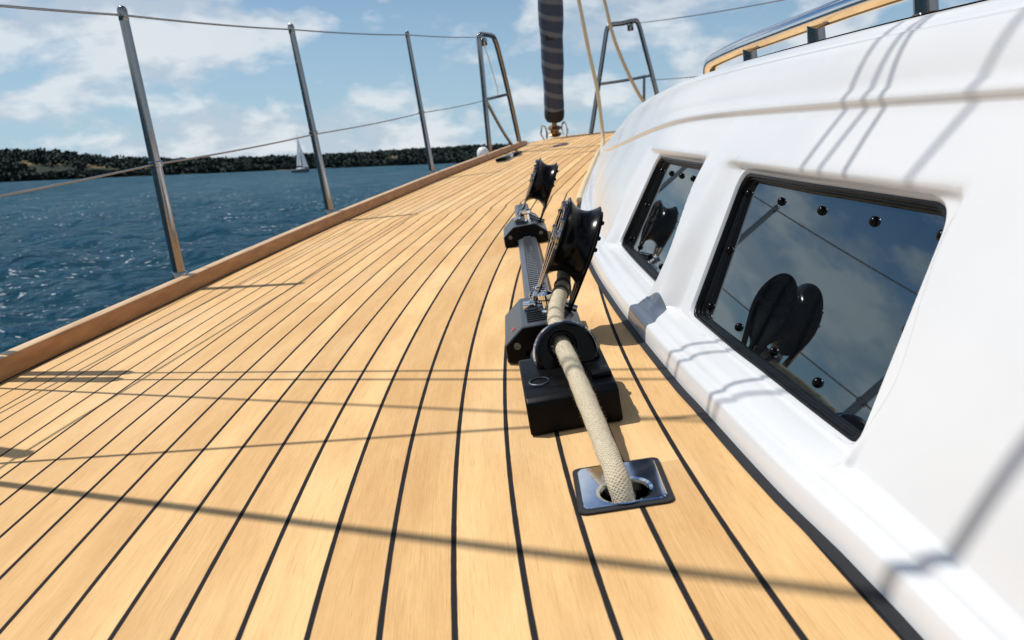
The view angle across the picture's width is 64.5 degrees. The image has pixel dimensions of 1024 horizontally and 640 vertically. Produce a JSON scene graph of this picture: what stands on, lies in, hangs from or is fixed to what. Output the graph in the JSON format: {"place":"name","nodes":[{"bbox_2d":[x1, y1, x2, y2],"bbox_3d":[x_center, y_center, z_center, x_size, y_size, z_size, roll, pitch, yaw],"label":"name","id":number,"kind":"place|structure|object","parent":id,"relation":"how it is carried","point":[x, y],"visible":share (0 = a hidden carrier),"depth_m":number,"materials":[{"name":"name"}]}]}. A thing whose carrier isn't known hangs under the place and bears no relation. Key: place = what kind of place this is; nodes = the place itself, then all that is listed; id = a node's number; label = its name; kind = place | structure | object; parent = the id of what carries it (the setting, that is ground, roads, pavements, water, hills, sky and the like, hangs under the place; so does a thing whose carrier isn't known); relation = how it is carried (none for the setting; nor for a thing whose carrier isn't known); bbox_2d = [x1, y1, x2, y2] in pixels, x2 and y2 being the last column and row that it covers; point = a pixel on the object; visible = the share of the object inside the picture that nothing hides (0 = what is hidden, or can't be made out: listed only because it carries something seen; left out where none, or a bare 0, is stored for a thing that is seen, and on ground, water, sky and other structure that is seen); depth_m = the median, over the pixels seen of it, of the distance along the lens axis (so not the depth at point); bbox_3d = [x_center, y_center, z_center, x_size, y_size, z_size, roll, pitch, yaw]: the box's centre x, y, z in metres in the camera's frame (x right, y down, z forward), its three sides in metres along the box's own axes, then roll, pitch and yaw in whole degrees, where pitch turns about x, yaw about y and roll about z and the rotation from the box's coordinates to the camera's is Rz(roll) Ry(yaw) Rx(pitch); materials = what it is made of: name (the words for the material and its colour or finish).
{"place":"outdoors","nodes":[
{"label":"outdoors","id":0,"kind":"place"},
{"bbox_2d":[0,163,458,352],"bbox_3d":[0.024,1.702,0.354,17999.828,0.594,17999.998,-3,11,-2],"label":"sea","id":1,"kind":"structure","parent":0,"point":[72,252],"depth_m":26.50,"materials":[{"name":"liquid"}]},
{"bbox_2d":[291,136,308,172],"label":"sailboat","id":2,"kind":"object","parent":1,"relation":"on","point":[300,163],"visible":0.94,"depth_m":275.19,"materials":[{"name":"white fabric"}]},
{"bbox_2d":[0,154,468,181],"bbox_3d":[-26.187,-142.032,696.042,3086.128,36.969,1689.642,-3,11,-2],"label":"hills","id":3,"kind":"structure","parent":0,"point":[40,168],"depth_m":628.01,"materials":[{"name":"green plant"}]},
{"bbox_2d":[0,142,530,181],"bbox_3d":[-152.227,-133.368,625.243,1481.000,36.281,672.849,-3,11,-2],"label":"woodland","id":4,"kind":"object","parent":3,"relation":"on","point":[9,160],"visible":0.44,"depth_m":646.87,"materials":[{"name":"green plant"}]},
{"bbox_2d":[0,131,923,639],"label":"teak deck","id":5,"kind":"structure","parent":0,"point":[324,435],"depth_m":0.78,"materials":[{"name":"brown wood"}]},
{"bbox_2d":[0,141,527,381],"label":"toe rail","id":6,"kind":"object","parent":5,"relation":"on","point":[24,356],"visible":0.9,"depth_m":2.02,"materials":[{"name":"brown wood"}]},
{"bbox_2d":[117,6,186,279],"bbox_3d":[-0.903,-0.418,2.023,0.076,0.688,0.052,-10,15,0],"label":"stanchion","id":7,"kind":"object","parent":6,"relation":"on","point":[173,244],"visible":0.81,"depth_m":2.01,"materials":[{"name":"metal"}]},
{"bbox_2d":[0,4,475,37],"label":"lifeline","id":8,"kind":"object","parent":7,"relation":"attached to","point":[60,10],"visible":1,"depth_m":2.17,"materials":[{"name":"metal"}]},
{"bbox_2d":[288,24,334,214],"bbox_3d":[-0.759,-0.736,3.053,0.052,0.723,0.052,-10,15,0],"label":"stanchion","id":9,"kind":"object","parent":6,"relation":"on","point":[329,208],"visible":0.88,"depth_m":3.04,"materials":[{"name":"metal"}]},
{"bbox_2d":[0,100,484,196],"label":"lifeline","id":10,"kind":"object","parent":9,"relation":"attached to","point":[60,184],"visible":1,"depth_m":2.12,"materials":[{"name":"metal"}]},
{"bbox_2d":[405,31,435,174],"bbox_3d":[-0.493,-1.145,4.334,0.052,0.767,0.052,-10,15,0],"label":"stanchion","id":11,"kind":"object","parent":6,"relation":"on","point":[422,120],"visible":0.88,"depth_m":4.33,"materials":[{"name":"metal"}]},
{"bbox_2d":[477,147,488,156],"bbox_3d":[-0.190,-1.094,5.312,0.080,0.080,0.080,-10,15,0],"label":"rounded cap","id":12,"kind":"object","parent":6,"relation":"on","point":[482,151],"visible":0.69,"depth_m":5.28,"materials":[{"name":"white plastic"}]},
{"bbox_2d":[495,151,522,162],"bbox_3d":[-0.016,-1.022,5.069,0.064,0.070,0.439,1,12,15],"label":"mooring cleat","id":13,"kind":"object","parent":5,"relation":"on","point":[507,157],"visible":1,"depth_m":4.98,"materials":[{"name":"metal"}]},
{"bbox_2d":[515,203,555,357],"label":"genoa track","id":14,"kind":"structure","parent":5,"relation":"on","point":[531,262],"depth_m":1.58,"materials":[{"name":"metal"}]},
{"bbox_2d":[504,158,558,246],"bbox_3d":[0.045,-0.290,1.944,0.156,0.185,0.162,-9,15,2],"label":"track car","id":15,"kind":"object","parent":14,"relation":"on","point":[540,187],"visible":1,"depth_m":1.91,"materials":[{"name":"metal"}]},
{"bbox_2d":[505,197,604,362],"bbox_3d":[0.056,-0.064,1.088,0.156,0.185,0.162,-9,15,2],"label":"track car","id":16,"kind":"object","parent":14,"relation":"on","point":[574,240],"visible":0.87,"depth_m":1.06,"materials":[{"name":"plastic"}]},
{"bbox_2d":[538,0,567,140],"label":"furled headsail","id":17,"kind":"object","parent":5,"relation":"on","point":[550,17],"visible":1,"depth_m":6.20,"materials":[{"name":"fabric"}]},
{"bbox_2d":[552,143,568,146],"bbox_3d":[0.331,-1.191,5.517,0.120,0.008,0.120,-10,15,0],"label":"deck filler","id":18,"kind":"object","parent":5,"relation":"on","point":[560,145],"visible":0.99,"depth_m":5.48,"materials":[{"name":"silver metal"}]},
{"bbox_2d":[476,18,658,151],"bbox_3d":[0.397,-1.760,6.120,1.671,0.989,0.460,-8,13,-28],"label":"bow pulpit","id":19,"kind":"object","parent":5,"relation":"on","point":[481,41],"visible":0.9,"depth_m":6.11,"materials":[{"name":"metal"}]},
{"bbox_2d":[484,46,497,95],"bbox_3d":[-0.145,-1.741,5.660,0.013,0.329,0.161,4,13,30],"label":"lashing","id":20,"kind":"object","parent":19,"relation":"hanging from","point":[492,70],"visible":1,"depth_m":5.66,"materials":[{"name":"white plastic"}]},
{"bbox_2d":[653,76,696,79],"bbox_3d":[1.415,-1.303,4.123,0.066,0.282,4.513,-4,11,-7],"label":"lifeline","id":21,"kind":"object","parent":19,"relation":"attached to","point":[674,78],"visible":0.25,"depth_m":5.77,"materials":[{"name":"metal"}]},
{"bbox_2d":[639,0,782,22],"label":"lifeline","id":22,"kind":"object","parent":19,"relation":"attached to","point":[715,12],"visible":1,"depth_m":4.78,"materials":[{"name":"metal"}]},
{"bbox_2d":[519,320,622,435],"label":"end block","id":23,"kind":"structure","parent":5,"relation":"on","point":[551,404],"depth_m":0.82,"materials":[{"name":"plastic"}]},
{"bbox_2d":[545,271,634,502],"bbox_3d":[0.082,0.092,0.902,0.059,0.220,0.561,-10,15,0],"label":"control rope","id":24,"kind":"object","parent":23,"relation":"attached to","point":[616,474],"visible":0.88,"depth_m":0.75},
{"bbox_2d":[576,0,604,203],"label":"sheet rope","id":25,"kind":"object","parent":5,"relation":"on","point":[584,181],"visible":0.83,"depth_m":4.37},
{"bbox_2d":[572,457,674,515],"bbox_3d":[0.104,0.213,0.695,0.079,0.164,0.085,-10,15,0],"label":"deck plate","id":26,"kind":"object","parent":5,"relation":"on","point":[650,484],"visible":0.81,"depth_m":0.67,"materials":[{"name":"silver metal"}]},
{"bbox_2d":[602,0,644,102],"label":"sheet rope","id":27,"kind":"object","parent":5,"relation":"on","point":[620,54],"visible":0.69,"depth_m":4.97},
{"bbox_2d":[581,0,1023,639],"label":"coachroof","id":28,"kind":"object","parent":5,"relation":"on","point":[827,318],"visible":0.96,"depth_m":0.66,"materials":[{"name":"white plastic"}]},
{"bbox_2d":[622,157,702,280],"bbox_3d":[0.245,-0.172,1.323,0.081,0.185,0.393,-3,11,-1],"label":"window","id":29,"kind":"structure","parent":28,"relation":"in","point":[648,238],"depth_m":1.36,"materials":[{"name":"black glass"}]},
{"bbox_2d":[694,173,946,441],"bbox_3d":[0.274,-0.043,0.798,0.081,0.193,0.434,-3,11,-4],"label":"window","id":30,"kind":"structure","parent":28,"relation":"in","point":[817,287],"depth_m":0.74,"materials":[{"name":"black glass"}]},
{"bbox_2d":[703,0,938,73],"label":"handrail","id":31,"kind":"object","parent":28,"relation":"on","point":[812,23],"visible":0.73,"depth_m":1.16,"materials":[{"name":"wood"}]},
{"bbox_2d":[0,0,978,158],"label":"sky","id":32,"kind":"structure","parent":0,"point":[66,83],"materials":[{"name":"blue"}]}
]}

